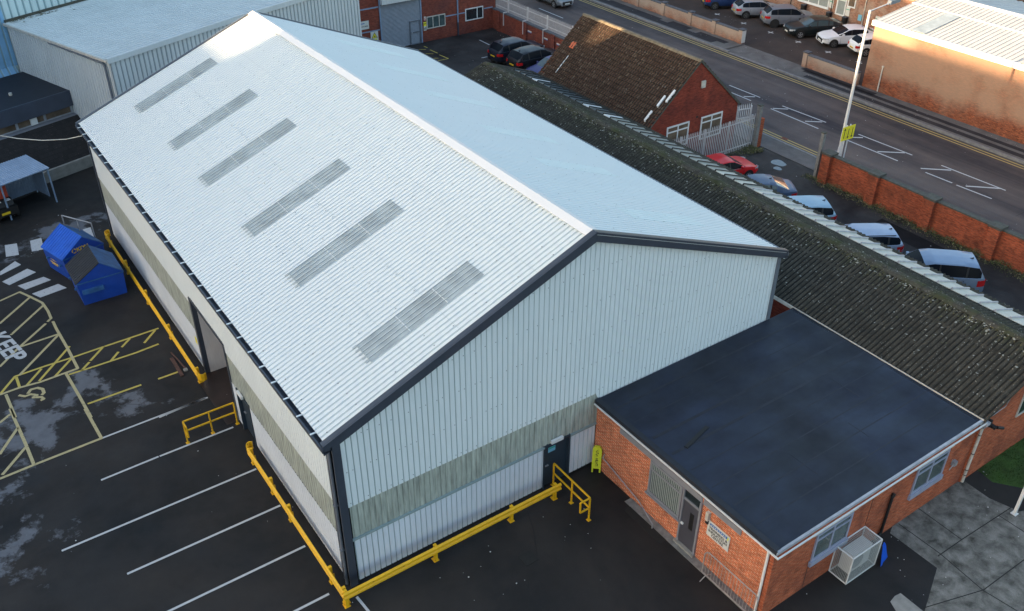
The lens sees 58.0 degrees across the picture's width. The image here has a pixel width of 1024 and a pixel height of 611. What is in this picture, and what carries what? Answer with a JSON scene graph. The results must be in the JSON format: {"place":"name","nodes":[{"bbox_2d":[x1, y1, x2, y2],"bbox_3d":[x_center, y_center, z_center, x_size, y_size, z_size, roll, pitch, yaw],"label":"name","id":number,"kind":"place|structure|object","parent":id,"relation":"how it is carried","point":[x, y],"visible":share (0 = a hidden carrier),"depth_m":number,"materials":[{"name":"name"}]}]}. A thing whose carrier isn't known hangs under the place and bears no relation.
{"place":"outdoors","nodes":[
{"label":"outdoors","id":0,"kind":"place"},
{"bbox_2d":[0,115,89,170],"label":"bank","id":1,"kind":"structure","parent":0,"point":[50,154],"depth_m":55.13,"materials":[{"name":"soil"}]},
{"bbox_2d":[0,0,1023,610],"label":"ground","id":2,"kind":"structure","parent":0,"point":[612,556],"depth_m":32.54,"materials":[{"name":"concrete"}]},
{"bbox_2d":[0,185,19,221],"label":"tow tractor","id":3,"kind":"object","parent":2,"relation":"on","point":[12,209],"visible":0.93,"depth_m":50.47,"materials":[{"name":"black"}]},
{"bbox_2d":[0,331,26,359],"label":"painted word","id":4,"kind":"object","parent":2,"relation":"on","point":[10,350],"visible":1,"depth_m":40.90,"materials":[{"name":"white paint"}]},
{"bbox_2d":[0,155,57,219],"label":"shelter","id":5,"kind":"object","parent":2,"relation":"on","point":[21,175],"visible":0.96,"depth_m":51.76,"materials":[{"name":"grey metal"}]},
{"bbox_2d":[18,387,45,400],"bbox_3d":[-19.754,3.641,38.394,1.234,0.005,0.753,9,35,13],"label":"wheelchair symbol","id":6,"kind":"object","parent":2,"relation":"on","point":[37,395],"visible":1,"depth_m":38.32,"materials":[{"name":"beige paint"}]},
{"bbox_2d":[0,72,76,139],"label":"lean to","id":7,"kind":"object","parent":2,"relation":"on","point":[28,102],"visible":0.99,"depth_m":55.47,"materials":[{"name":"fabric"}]},
{"bbox_2d":[0,124,17,135],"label":"window","id":8,"kind":"structure","parent":7,"relation":"in","point":[12,128],"depth_m":54.23,"materials":[{"name":"beige glass"}]},
{"bbox_2d":[16,115,45,129],"bbox_3d":[-28.692,-11.100,55.027,0.060,0.850,1.720,23,40,30],"label":"window","id":9,"kind":"structure","parent":7,"relation":"in","point":[40,119],"depth_m":55.00,"materials":[{"name":"beige glass"}]},
{"bbox_2d":[44,106,71,120],"bbox_3d":[-27.632,-11.874,56.185,0.060,0.850,1.720,23,40,30],"label":"window","id":10,"kind":"structure","parent":7,"relation":"in","point":[67,110],"depth_m":56.32,"materials":[{"name":"beige glass"}]},
{"bbox_2d":[0,227,93,296],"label":"zebra bars","id":11,"kind":"object","parent":2,"relation":"on","point":[36,244],"visible":0.91,"depth_m":46.08,"materials":[{"name":"white paint"}]},
{"bbox_2d":[0,291,102,479],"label":"parking markings","id":12,"kind":"object","parent":2,"relation":"on","point":[14,415],"visible":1,"depth_m":38.48,"materials":[{"name":"paint"}]},
{"bbox_2d":[43,155,92,183],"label":"retaining wall","id":13,"kind":"structure","parent":2,"relation":"on","point":[69,168],"depth_m":55.26,"materials":[{"name":"concrete"}]},
{"bbox_2d":[41,215,103,279],"bbox_3d":[-21.925,-3.009,46.162,2.270,2.375,2.336,25,41,32],"label":"covered skip","id":14,"kind":"object","parent":2,"relation":"on","point":[62,245],"visible":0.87,"depth_m":45.67,"materials":[{"name":"blue"}]},
{"bbox_2d":[0,328,177,403],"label":"yellow hatch lines","id":15,"kind":"object","parent":2,"relation":"on","point":[62,368],"visible":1,"depth_m":39.98,"materials":[{"name":"paint"}]},
{"bbox_2d":[65,245,126,304],"bbox_3d":[-20.013,-1.580,44.362,2.250,2.030,2.170,-21,39,-28],"label":"covered skip","id":16,"kind":"object","parent":2,"relation":"on","point":[96,274],"visible":1,"depth_m":43.87,"materials":[{"name":"metal"}]},
{"bbox_2d":[0,0,221,77],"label":"tall cladding hall","id":17,"kind":"structure","parent":2,"relation":"on","point":[10,10],"depth_m":58.03,"materials":[{"name":"metal"}]},
{"bbox_2d":[104,230,206,383],"bbox_3d":[-17.036,-0.231,43.516,0.332,0.760,14.797,-21,39,-28],"label":"crash barrier","id":18,"kind":"object","parent":2,"relation":"on","point":[200,377],"visible":1,"depth_m":42.16,"materials":[{"name":"metal"}]},
{"bbox_2d":[170,357,183,376],"bbox_3d":[-14.452,2.645,39.869,0.140,0.050,1.505,-20,39,-28],"label":"plank","id":19,"kind":"object","parent":2,"relation":"on","point":[175,364],"visible":1,"depth_m":39.82,"materials":[{"name":"brown wood"}]},
{"bbox_2d":[170,352,185,367],"bbox_3d":[-14.515,2.395,40.240,0.060,0.050,1.541,-25,42,-33],"label":"plank","id":20,"kind":"object","parent":2,"relation":"on","point":[178,360],"visible":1,"depth_m":40.26,"materials":[{"name":"brown wood"}]},
{"bbox_2d":[2,0,361,118],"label":"cladding shed","id":21,"kind":"structure","parent":2,"relation":"on","point":[91,55],"depth_m":56.40,"materials":[{"name":"grey metal"}]},
{"bbox_2d":[182,402,239,443],"bbox_3d":[-11.665,4.656,35.983,2.140,1.105,0.515,-21,39,-28],"label":"guard rail","id":22,"kind":"object","parent":2,"relation":"on","point":[187,430],"visible":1,"depth_m":35.93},
{"bbox_2d":[62,397,369,610],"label":"bay lines","id":23,"kind":"object","parent":2,"relation":"on","point":[266,564],"visible":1,"depth_m":32.30,"materials":[{"name":"paint"}]},
{"bbox_2d":[246,441,350,604],"bbox_3d":[-7.615,7.384,32.267,0.332,0.760,8.359,-21,39,-28],"label":"crash barrier","id":24,"kind":"object","parent":2,"relation":"on","point":[290,514],"visible":0.98,"depth_m":31.83,"materials":[{"name":"metal"}]},
{"bbox_2d":[359,0,494,45],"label":"brick workshop","id":25,"kind":"structure","parent":2,"relation":"on","point":[398,22],"depth_m":75.20,"materials":[{"name":"red brick"}]},
{"bbox_2d":[361,20,368,29],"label":"wall sign","id":26,"kind":"object","parent":25,"relation":"attached to","point":[364,25],"visible":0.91,"depth_m":72.39,"materials":[{"name":"white"}]},
{"bbox_2d":[370,31,378,39],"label":"wall sign","id":27,"kind":"object","parent":25,"relation":"attached to","point":[374,34],"visible":0.87,"depth_m":73.26,"materials":[{"name":"white"}]},
{"bbox_2d":[409,19,421,44],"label":"wicket door","id":28,"kind":"structure","parent":25,"relation":"in","point":[418,19],"depth_m":75.21,"materials":[{"name":"grey metal"}]},
{"bbox_2d":[426,13,445,28],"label":"window","id":29,"kind":"structure","parent":25,"relation":"in","point":[434,21],"depth_m":75.89,"materials":[{"name":"beige plastic"}]},
{"bbox_2d":[465,6,482,20],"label":"window","id":30,"kind":"structure","parent":25,"relation":"in","point":[473,13],"depth_m":77.64,"materials":[{"name":"white plastic"}]},
{"bbox_2d":[75,10,788,587],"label":"warehouse","id":31,"kind":"structure","parent":2,"relation":"on","point":[425,300],"depth_m":32.95,"materials":[{"name":"grey"}]},
{"bbox_2d":[0,135,80,140],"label":"overhead cable","id":32,"kind":"object","parent":31,"relation":"hanging from","point":[41,140],"visible":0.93,"depth_m":46.28,"materials":[{"name":"beige plastic"}]},
{"bbox_2d":[242,400,253,436],"bbox_3d":[-10.135,4.311,35.697,0.100,2.010,1.190,-21,39,-28],"label":"door","id":33,"kind":"structure","parent":31,"relation":"in","point":[246,411],"depth_m":35.98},
{"bbox_2d":[544,438,566,484],"bbox_3d":[1.542,5.669,33.765,1.060,2.010,0.100,-21,39,-28],"label":"door","id":34,"kind":"structure","parent":31,"relation":"in","point":[555,453],"depth_m":33.78,"materials":[{"name":"blue"}]},
{"bbox_2d":[342,482,561,608],"bbox_3d":[-1.825,7.988,31.412,8.610,0.760,0.282,-21,39,-28],"label":"crash barrier","id":35,"kind":"object","parent":2,"relation":"on","point":[510,512],"visible":1,"depth_m":31.07,"materials":[{"name":"metal"}]},
{"bbox_2d":[14,19,1018,602],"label":"litter scraps","id":36,"kind":"object","parent":2,"relation":"on","point":[490,551],"visible":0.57,"depth_m":31.97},
{"bbox_2d":[518,550,538,566],"bbox_3d":[0.549,8.547,31.266,0.500,0.016,0.500,-21,39,-28],"label":"drain cover","id":37,"kind":"object","parent":2,"relation":"on","point":[529,557],"visible":1,"depth_m":31.25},
{"bbox_2d":[41,53,1023,605],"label":"tarmac cracks","id":38,"kind":"object","parent":2,"relation":"on","point":[527,511],"visible":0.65,"depth_m":37.67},
{"bbox_2d":[550,463,590,521],"bbox_3d":[1.964,6.707,33.035,0.515,1.105,2.230,-21,39,-28],"label":"guard rail","id":39,"kind":"object","parent":2,"relation":"on","point":[588,519],"visible":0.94,"depth_m":32.86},
{"bbox_2d":[591,445,601,472],"bbox_3d":[3.156,5.703,34.433,0.340,1.220,0.190,4,34,5],"label":"safety marker","id":40,"kind":"object","parent":2,"relation":"on","point":[596,456],"visible":1,"depth_m":34.33,"materials":[{"name":"yellow"}]},
{"bbox_2d":[700,552,758,610],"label":"crowd barrier","id":41,"kind":"object","parent":2,"relation":"on","point":[726,582],"visible":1,"depth_m":29.69,"materials":[{"name":"metal"}]},
{"bbox_2d":[464,61,1023,481],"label":"corrugated building","id":42,"kind":"structure","parent":2,"relation":"on","point":[956,341],"depth_m":38.42,"materials":[{"name":"metal"}]},
{"bbox_2d":[1015,395,1023,417],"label":"window","id":43,"kind":"structure","parent":42,"relation":"in","point":[1020,410],"depth_m":34.40,"materials":[{"name":"beige plastic"}]},
{"bbox_2d":[757,117,764,146],"bbox_3d":[15.678,-11.048,58.816,0.320,1.900,0.400,-21,39,-28],"label":"brick stub","id":44,"kind":"object","parent":2,"relation":"on","point":[760,132],"visible":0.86,"depth_m":58.65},
{"bbox_2d":[739,123,816,157],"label":"kerb","id":45,"kind":"structure","parent":2,"relation":"on","point":[785,143],"depth_m":59.53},
{"bbox_2d":[594,308,990,610],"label":"brick building","id":46,"kind":"structure","parent":2,"relation":"on","point":[789,452],"depth_m":31.86,"materials":[{"name":"brick"}]},
{"bbox_2d":[645,460,683,521],"bbox_3d":[5.198,6.294,31.519,0.140,1.550,1.680,-21,39,-28],"label":"window","id":47,"kind":"structure","parent":46,"relation":"in","point":[662,488],"depth_m":31.53,"materials":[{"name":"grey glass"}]},
{"bbox_2d":[678,499,698,551],"bbox_3d":[5.923,7.395,31.026,0.110,2.000,0.710,-21,39,-28],"label":"door","id":48,"kind":"structure","parent":46,"relation":"in","point":[689,517],"depth_m":31.03,"materials":[{"name":"black"}]},
{"bbox_2d":[706,520,729,551],"bbox_3d":[6.643,7.424,29.805,0.024,0.660,0.960,-21,39,-28],"label":"wall sign","id":49,"kind":"object","parent":46,"relation":"attached to","point":[717,535],"visible":1,"depth_m":29.78,"materials":[{"name":"white"}]},
{"bbox_2d":[808,512,853,567],"bbox_3d":[10.261,7.495,29.672,1.850,1.420,0.110,-21,39,-28],"label":"window","id":50,"kind":"structure","parent":46,"relation":"in","point":[827,542],"depth_m":29.67,"materials":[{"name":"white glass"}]},
{"bbox_2d":[907,449,950,500],"bbox_3d":[14.513,5.864,32.129,1.900,1.420,0.110,-21,39,-28],"label":"window","id":51,"kind":"structure","parent":46,"relation":"in","point":[929,474],"depth_m":32.13,"materials":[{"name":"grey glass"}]},
{"bbox_2d":[589,0,1023,163],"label":"kerb","id":52,"kind":"structure","parent":2,"relation":"on","point":[855,99],"depth_m":66.91,"materials":[{"name":"concrete"}]},
{"bbox_2d":[828,526,882,584],"bbox_3d":[11.392,8.276,30.655,1.505,1.238,0.715,-21,39,-28],"label":"cage","id":53,"kind":"object","parent":2,"relation":"on","point":[873,548],"visible":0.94,"depth_m":30.41,"materials":[{"name":"white metal"}]},
{"bbox_2d":[838,535,872,573],"bbox_3d":[11.419,8.342,30.788,1.000,0.980,0.432,-21,39,-28],"label":"air conditioner","id":54,"kind":"object","parent":2,"relation":"on","point":[857,544],"visible":0.36,"depth_m":30.55,"materials":[{"name":"white plastic"}]},
{"bbox_2d":[880,542,886,566],"bbox_3d":[12.485,8.210,30.954,0.180,0.998,0.570,26,42,33],"label":"blue tarpaulin","id":55,"kind":"object","parent":2,"relation":"on","point":[884,554],"visible":1,"depth_m":30.95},
{"bbox_2d":[765,0,1023,28],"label":"building","id":56,"kind":"structure","parent":2,"relation":"on","point":[838,9],"depth_m":79.35,"materials":[{"name":"brick"}]},
{"bbox_2d":[797,0,829,9],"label":"window","id":57,"kind":"structure","parent":56,"relation":"in","point":[824,4],"depth_m":81.81,"materials":[{"name":"white plastic"}]},
{"bbox_2d":[835,0,847,15],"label":"door","id":58,"kind":"structure","parent":56,"relation":"in","point":[841,5],"depth_m":80.14,"materials":[{"name":"white plastic"}]},
{"bbox_2d":[845,6,849,15],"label":"notice board","id":59,"kind":"object","parent":56,"relation":"attached to","point":[847,11],"visible":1,"depth_m":79.68,"materials":[{"name":"white"}]},
{"bbox_2d":[847,0,856,8],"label":"window","id":60,"kind":"structure","parent":56,"relation":"in","point":[851,3],"depth_m":79.14,"materials":[{"name":"white plastic"}]},
{"bbox_2d":[890,593,921,610],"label":"pale slab","id":61,"kind":"structure","parent":2,"relation":"on","point":[900,602],"depth_m":29.75,"materials":[{"name":"concrete"}]},
{"bbox_2d":[978,438,1023,487],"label":"grass plot","id":62,"kind":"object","parent":2,"relation":"on","point":[1008,477],"depth_m":34.98,"materials":[{"name":"plant"}]},
{"bbox_2d":[405,28,989,265],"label":"side yard paving","id":63,"kind":"structure","parent":0,"point":[465,53],"depth_m":56.67,"materials":[{"name":"asphalt"}]},
{"bbox_2d":[487,37,544,65],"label":"parked car","id":64,"kind":"object","parent":63,"relation":"on","point":[499,50],"visible":0.58,"depth_m":71.29,"materials":[{"name":"paint"}]},
{"bbox_2d":[492,7,564,49],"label":"boundary wall","id":65,"kind":"structure","parent":63,"relation":"on","point":[509,24],"depth_m":75.73,"materials":[{"name":"brick"}]},
{"bbox_2d":[496,0,572,36],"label":"palisade fence","id":66,"kind":"object","parent":65,"relation":"on","point":[554,25],"visible":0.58,"depth_m":73.54,"materials":[{"name":"metal"}]},
{"bbox_2d":[506,45,555,68],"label":"parked car","id":67,"kind":"object","parent":63,"relation":"on","point":[525,57],"visible":0.57,"depth_m":69.73,"materials":[{"name":"paint"}]},
{"bbox_2d":[526,55,551,72],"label":"parked car","id":68,"kind":"object","parent":63,"relation":"on","point":[537,66],"visible":0.08,"depth_m":68.69,"materials":[{"name":"paint"}]},
{"bbox_2d":[538,13,740,155],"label":"tiled building","id":69,"kind":"structure","parent":63,"relation":"on","point":[672,93],"depth_m":56.33,"materials":[{"name":"tile"}]},
{"bbox_2d":[666,121,689,144],"bbox_3d":[9.894,-10.169,55.426,1.800,1.480,0.070,-21,39,-28],"label":"window","id":70,"kind":"structure","parent":69,"relation":"in","point":[674,132],"depth_m":55.32,"materials":[{"name":"white plastic"}]},
{"bbox_2d":[699,111,722,139],"bbox_3d":[12.194,-11.052,56.755,1.800,1.480,0.070,-21,39,-28],"label":"window","id":71,"kind":"structure","parent":69,"relation":"in","point":[709,121],"depth_m":56.66,"materials":[{"name":"white plastic"}]},
{"bbox_2d":[674,114,754,155],"bbox_3d":[11.897,-9.877,56.734,8.150,2.250,0.162,-21,39,-28],"label":"palisade fence","id":72,"kind":"object","parent":63,"relation":"on","point":[705,132],"visible":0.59,"depth_m":57.29,"materials":[{"name":"metal"}]},
{"bbox_2d":[735,103,752,122],"bbox_3d":[14.530,-12.053,58.063,1.202,1.200,0.162,-11,36,-17],"label":"palisade fence","id":73,"kind":"object","parent":72,"relation":"attached to","point":[741,109],"visible":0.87,"depth_m":58.05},
{"bbox_2d":[706,153,757,175],"bbox_3d":[12.476,-8.153,54.861,4.343,1.542,2.074,-16,37,-22],"label":"parked car","id":74,"kind":"object","parent":63,"relation":"on","point":[743,165],"visible":0.35,"depth_m":54.57,"materials":[{"name":"paint"}]},
{"bbox_2d":[751,103,763,146],"bbox_3d":[15.488,-11.323,58.353,0.300,2.872,0.300,-21,39,-28],"label":"gate post","id":75,"kind":"object","parent":63,"relation":"on","point":[757,124],"visible":1,"depth_m":58.21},
{"bbox_2d":[746,174,796,195],"bbox_3d":[13.790,-6.573,52.548,4.543,1.515,2.074,-1,34,-2],"label":"parked car","id":76,"kind":"object","parent":63,"relation":"on","point":[786,187],"visible":0.2,"depth_m":52.00,"materials":[{"name":"paint"}]},
{"bbox_2d":[771,160,785,169],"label":"puddle","id":77,"kind":"object","parent":63,"relation":"on","point":[779,162],"visible":1,"depth_m":57.13,"materials":[{"name":"grey"}]},
{"bbox_2d":[788,195,836,219],"bbox_3d":[15.101,-5.015,50.218,4.743,1.541,2.111,-2,34,-4],"label":"parked car","id":78,"kind":"object","parent":63,"relation":"on","point":[820,203],"visible":0.19,"depth_m":49.66,"materials":[{"name":"paint"}]},
{"bbox_2d":[813,131,827,176],"bbox_3d":[18.217,-8.912,54.746,0.260,2.922,0.260,-21,39,-28],"label":"gate post","id":79,"kind":"object","parent":63,"relation":"on","point":[820,149],"visible":1,"depth_m":54.60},
{"bbox_2d":[845,222,903,252],"bbox_3d":[17.632,-3.302,47.692,4.743,1.541,2.111,-1,34,-2],"label":"parked car","id":80,"kind":"object","parent":63,"relation":"on","point":[884,233],"visible":0.2,"depth_m":47.05,"materials":[{"name":"paint"}]},
{"bbox_2d":[727,144,1023,282],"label":"weeds","id":81,"kind":"object","parent":63,"relation":"on","point":[898,216],"visible":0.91,"depth_m":50.87,"materials":[{"name":"plant"}]},
{"bbox_2d":[874,219,946,249],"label":"tarmac repairs","id":82,"kind":"structure","parent":63,"relation":"on","point":[911,239],"depth_m":49.37,"materials":[{"name":"asphalt"}]},
{"bbox_2d":[905,248,985,291],"bbox_3d":[20.322,-1.682,45.016,4.843,1.861,2.214,5,34,7],"label":"parked car","id":83,"kind":"object","parent":63,"relation":"on","point":[963,266],"visible":0.37,"depth_m":44.04,"materials":[{"name":"paint"}]},
{"bbox_2d":[495,0,1023,234],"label":"road","id":84,"kind":"structure","parent":0,"point":[923,148],"depth_m":61.06,"materials":[{"name":"asphalt"}]},
{"bbox_2d":[536,0,573,7],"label":"moving car","id":85,"kind":"object","parent":84,"relation":"on","point":[557,3],"visible":1,"depth_m":83.93,"materials":[{"name":"paint"}]},
{"bbox_2d":[539,8,1005,198],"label":"road centre lines","id":86,"kind":"object","parent":84,"relation":"on","point":[863,136],"visible":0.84,"depth_m":59.28,"materials":[{"name":"paint"}]},
{"bbox_2d":[580,0,1023,168],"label":"double yellow lines","id":87,"kind":"object","parent":84,"relation":"on","point":[814,89],"visible":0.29,"depth_m":64.84,"materials":[{"name":"paint"}]},
{"bbox_2d":[744,96,1000,188],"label":"road hatch bars","id":88,"kind":"object","parent":84,"relation":"on","point":[890,152],"visible":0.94,"depth_m":58.54,"materials":[{"name":"paint"}]},
{"bbox_2d":[658,0,867,84],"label":"car park","id":89,"kind":"structure","parent":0,"point":[779,41],"depth_m":76.70,"materials":[{"name":"asphalt"}]},
{"bbox_2d":[701,0,735,9],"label":"parked car","id":90,"kind":"object","parent":89,"relation":"on","point":[714,4],"visible":0.64,"depth_m":83.85,"materials":[{"name":"paint"}]},
{"bbox_2d":[731,0,774,18],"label":"parked car","id":91,"kind":"object","parent":89,"relation":"on","point":[745,9],"visible":0.62,"depth_m":81.44,"materials":[{"name":"paint"}]},
{"bbox_2d":[760,4,812,27],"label":"parked car","id":92,"kind":"object","parent":89,"relation":"on","point":[774,15],"visible":0.71,"depth_m":79.31,"materials":[{"name":"paint"}]},
{"bbox_2d":[800,3,806,9],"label":"wall bin","id":93,"kind":"object","parent":89,"relation":"on","point":[803,6],"depth_m":82.85,"materials":[{"name":"black"}]},
{"bbox_2d":[783,15,843,38],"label":"parked car","id":94,"kind":"object","parent":89,"relation":"on","point":[811,25],"visible":0.83,"depth_m":77.13,"materials":[{"name":"paint"}]},
{"bbox_2d":[826,11,832,16],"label":"wall bin","id":95,"kind":"object","parent":89,"relation":"on","point":[829,13],"depth_m":80.92,"materials":[{"name":"black"}]},
{"bbox_2d":[841,16,847,23],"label":"wall bin","id":96,"kind":"object","parent":89,"relation":"on","point":[844,19],"depth_m":79.81,"materials":[{"name":"black"}]},
{"bbox_2d":[816,24,873,47],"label":"parked car","id":97,"kind":"object","parent":89,"relation":"on","point":[835,37],"visible":0.59,"depth_m":75.14,"materials":[{"name":"paint"}]},
{"bbox_2d":[847,33,872,56],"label":"parked car","id":98,"kind":"object","parent":89,"relation":"on","point":[854,43],"visible":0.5,"depth_m":73.39,"materials":[{"name":"paint"}]},
{"bbox_2d":[733,124,815,169],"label":"pavement","id":99,"kind":"structure","parent":0,"point":[790,153],"depth_m":58.68,"materials":[{"name":"concrete"}]},
{"bbox_2d":[840,124,855,156],"bbox_3d":[20.028,-9.538,55.700,1.080,2.850,0.146,-21,39,-28],"label":"lane sign","id":100,"kind":"object","parent":99,"relation":"on","point":[847,132],"visible":0.91,"depth_m":55.20,"materials":[{"name":"yellow"}]},
{"bbox_2d":[837,0,900,155],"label":"street lamp","id":101,"kind":"object","parent":99,"relation":"on","point":[890,2],"visible":0.77,"depth_m":52.99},
{"bbox_2d":[596,0,1023,159],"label":"pavement","id":102,"kind":"structure","parent":0,"point":[758,56],"depth_m":68.98,"materials":[{"name":"concrete"}]},
{"bbox_2d":[622,0,746,43],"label":"wall","id":103,"kind":"structure","parent":102,"relation":"on","point":[715,26],"depth_m":79.23,"materials":[{"name":"brick"}]},
{"bbox_2d":[801,50,860,84],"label":"wall","id":104,"kind":"structure","parent":102,"relation":"on","point":[828,67],"depth_m":69.44,"materials":[{"name":"brick"}]},
{"bbox_2d":[862,0,1023,143],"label":"sunlit building","id":105,"kind":"structure","parent":0,"point":[961,61],"depth_m":62.74,"materials":[{"name":"beige brick"}]},
{"bbox_2d":[890,481,1023,610],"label":"concrete yard","id":106,"kind":"structure","parent":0,"point":[960,509],"depth_m":31.74,"materials":[{"name":"concrete"}]},
{"bbox_2d":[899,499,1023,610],"bbox_3d":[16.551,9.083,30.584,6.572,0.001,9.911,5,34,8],"label":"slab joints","id":107,"kind":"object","parent":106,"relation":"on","point":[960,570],"visible":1,"depth_m":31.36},
{"bbox_2d":[1010,488,1023,515],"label":"steel post","id":108,"kind":"object","parent":106,"relation":"on","point":[1016,508],"visible":1,"depth_m":32.75,"materials":[{"name":"white metal"}]},
{"bbox_2d":[964,470,1023,510],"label":"earth strip","id":109,"kind":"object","parent":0,"point":[1008,495],"visible":1,"depth_m":34.02,"materials":[{"name":"soil"}]},
{"bbox_2d":[980,261,1023,311],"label":"side yard apron","id":110,"kind":"object","parent":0,"point":[999,285],"depth_m":45.62,"materials":[{"name":"asphalt"}]},
{"bbox_2d":[817,149,1023,273],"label":"brick yard wall","id":111,"kind":"structure","parent":110,"relation":"on","point":[995,240],"depth_m":49.81,"materials":[{"name":"brick"}]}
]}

